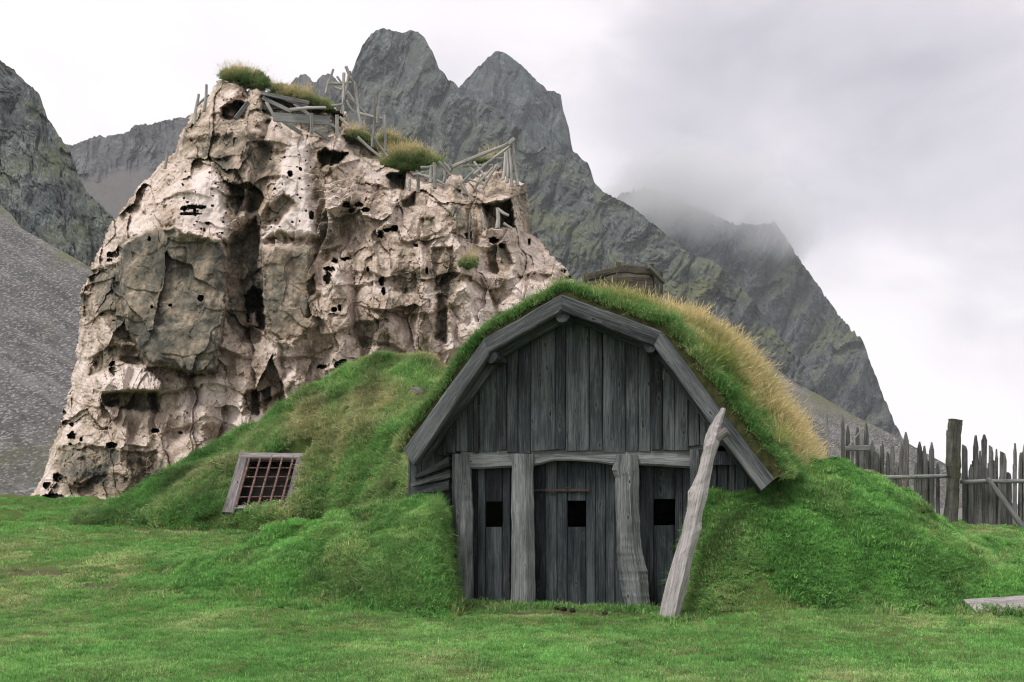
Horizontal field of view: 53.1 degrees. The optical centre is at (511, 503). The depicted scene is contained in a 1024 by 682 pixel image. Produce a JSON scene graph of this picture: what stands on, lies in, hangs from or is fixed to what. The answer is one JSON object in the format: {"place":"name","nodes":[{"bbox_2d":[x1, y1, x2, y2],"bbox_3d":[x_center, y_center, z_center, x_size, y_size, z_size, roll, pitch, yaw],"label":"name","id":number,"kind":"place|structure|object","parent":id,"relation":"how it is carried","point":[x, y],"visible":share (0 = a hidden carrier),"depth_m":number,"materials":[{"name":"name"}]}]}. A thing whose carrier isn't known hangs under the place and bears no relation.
{"place":"outdoors","nodes":[
{"label":"outdoors","id":0,"kind":"place"},
{"bbox_2d":[0,205,90,495],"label":"scree slope","id":1,"kind":"structure","parent":0,"point":[42,282],"depth_m":147.53,"materials":[{"name":"grey gravel"}]},
{"bbox_2d":[0,60,113,266],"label":"mountain","id":2,"kind":"structure","parent":0,"point":[46,196],"depth_m":233.43,"materials":[{"name":"grey stone"}]},
{"bbox_2d":[66,73,341,219],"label":"mountain","id":3,"kind":"structure","parent":0,"point":[115,171],"depth_m":753.23,"materials":[{"name":"grey stone"}]},
{"bbox_2d":[221,452,307,514],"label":"barred window","id":4,"kind":"structure","parent":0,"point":[269,478],"depth_m":18.72,"materials":[{"name":"grey wood"}]},
{"bbox_2d":[0,358,1023,681],"bbox_3d":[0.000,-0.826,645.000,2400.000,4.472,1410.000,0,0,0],"label":"ground","id":5,"kind":"structure","parent":0,"point":[494,514],"depth_m":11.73,"materials":[{"name":"green plant"}]},
{"bbox_2d":[30,70,576,498],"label":"rock crag","id":6,"kind":"structure","parent":5,"relation":"on","point":[253,261],"depth_m":25.15,"materials":[{"name":"beige stone"}]},
{"bbox_2d":[163,149,167,168],"bbox_3d":[-8.660,-8.597,25.598,0.132,0.479,0.085,0,0,0],"label":"wooden stake","id":7,"kind":"object","parent":6,"relation":"on","point":[166,161],"visible":1,"depth_m":25.57,"materials":[{"name":"grey wood"}]},
{"bbox_2d":[193,84,209,124],"bbox_3d":[-7.895,-10.122,26.000,0.434,1.016,0.086,0,0,0],"label":"broken timber frame","id":8,"kind":"object","parent":6,"relation":"on","point":[198,102],"visible":1,"depth_m":25.97,"materials":[{"name":"grey wood"}]},
{"bbox_2d":[233,91,348,140],"bbox_3d":[-5.481,-9.701,25.877,2.943,1.392,1.016,0,0,14],"label":"broken timber frame","id":9,"kind":"object","parent":6,"relation":"on","point":[287,119],"visible":1,"depth_m":25.48,"materials":[{"name":"grey wood"}]},
{"bbox_2d":[325,66,387,157],"bbox_3d":[-3.981,-10.001,26.204,1.634,2.369,0.110,0,0,0],"label":"broken timber frame","id":10,"kind":"object","parent":6,"relation":"on","point":[375,116],"visible":1,"depth_m":26.17,"materials":[{"name":"grey wood"}]},
{"bbox_2d":[407,161,450,192],"bbox_3d":[-2.063,-8.161,25.598,1.100,0.796,0.115,0,0,0],"label":"broken timber frame","id":11,"kind":"object","parent":6,"relation":"on","point":[434,180],"visible":1,"depth_m":25.57,"materials":[{"name":"grey wood"}]},
{"bbox_2d":[452,137,518,201],"bbox_3d":[-0.699,-8.676,27.001,1.790,1.942,0.143,0,0,0],"label":"broken timber frame","id":12,"kind":"object","parent":6,"relation":"on","point":[507,164],"visible":0.99,"depth_m":26.97,"materials":[{"name":"grey wood"}]},
{"bbox_2d":[466,207,512,238],"bbox_3d":[-0.590,-7.079,26.200,1.205,0.975,0.115,0,0,0],"label":"broken timber frame","id":13,"kind":"object","parent":6,"relation":"on","point":[497,224],"visible":0.99,"depth_m":26.17,"materials":[{"name":"grey wood"}]},
{"bbox_2d":[405,387,426,395],"bbox_3d":[-1.793,-2.075,19.258,0.453,0.238,0.294,0,0,-28],"label":"stone","id":14,"kind":"object","parent":5,"relation":"on","point":[419,390],"visible":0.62,"depth_m":19.16,"materials":[{"name":"grey stone"}]},
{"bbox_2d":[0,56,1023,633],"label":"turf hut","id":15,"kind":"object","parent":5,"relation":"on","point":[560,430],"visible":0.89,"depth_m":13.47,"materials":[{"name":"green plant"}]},
{"bbox_2d":[533,461,623,605],"bbox_3d":[0.889,0.389,13.474,1.298,2.056,0.109,0,0,20],"label":"door","id":16,"kind":"structure","parent":15,"relation":"in","point":[573,564],"depth_m":13.49,"materials":[{"name":"grey wood"}]},
{"bbox_2d":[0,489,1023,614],"bbox_3d":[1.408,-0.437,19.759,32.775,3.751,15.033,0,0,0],"label":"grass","id":17,"kind":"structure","parent":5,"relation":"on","point":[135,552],"depth_m":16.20,"materials":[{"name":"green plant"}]},
{"bbox_2d":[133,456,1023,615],"bbox_3d":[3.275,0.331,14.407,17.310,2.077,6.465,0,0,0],"label":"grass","id":18,"kind":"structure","parent":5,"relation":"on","point":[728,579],"depth_m":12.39,"materials":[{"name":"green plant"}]},
{"bbox_2d":[659,408,729,619],"bbox_3d":[2.117,0.153,11.909,0.932,2.558,0.256,0,0,-27],"label":"leaning log","id":19,"kind":"object","parent":5,"relation":"on","point":[676,586],"visible":0.98,"depth_m":11.83,"materials":[{"name":"grey wood"}]},
{"bbox_2d":[825,411,947,514],"bbox_3d":[8.145,-0.648,22.051,2.715,2.706,0.517,0,0,0],"label":"palisade fence","id":20,"kind":"object","parent":5,"relation":"on","point":[924,476],"visible":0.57,"depth_m":22.17,"materials":[{"name":"grey wood"}]},
{"bbox_2d":[943,419,962,522],"bbox_3d":[9.418,-0.563,21.878,0.379,2.479,0.264,0,0,0],"label":"fence post","id":21,"kind":"object","parent":5,"relation":"on","point":[953,456],"visible":0.77,"depth_m":21.76,"materials":[{"name":"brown wood"}]},
{"bbox_2d":[960,434,1023,527],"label":"palisade fence","id":22,"kind":"object","parent":5,"relation":"on","point":[989,497],"visible":0.87,"depth_m":22.18,"materials":[{"name":"grey wood"}]},
{"bbox_2d":[962,595,1023,613],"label":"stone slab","id":23,"kind":"object","parent":5,"relation":"on","point":[1010,600],"visible":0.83,"depth_m":11.18,"materials":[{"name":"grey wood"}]},
{"bbox_2d":[0,0,1023,503],"label":"sky","id":24,"kind":"structure","parent":0,"point":[883,140],"materials":[{"name":"white"}]},
{"bbox_2d":[459,51,594,182],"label":"mountain","id":25,"kind":"structure","parent":0,"point":[508,87],"depth_m":876.74,"materials":[{"name":"grey stone"}]},
{"bbox_2d":[333,28,819,394],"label":"mountain","id":26,"kind":"structure","parent":0,"point":[581,221],"depth_m":602.40,"materials":[{"name":"grey stone"}]},
{"bbox_2d":[616,186,902,439],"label":"mountain","id":27,"kind":"structure","parent":0,"point":[762,266],"depth_m":922.16,"materials":[{"name":"grey stone"}]},
{"bbox_2d":[768,363,1017,508],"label":"scree slope","id":28,"kind":"structure","parent":0,"point":[821,406],"depth_m":260.99,"materials":[{"name":"stone"}]}
]}

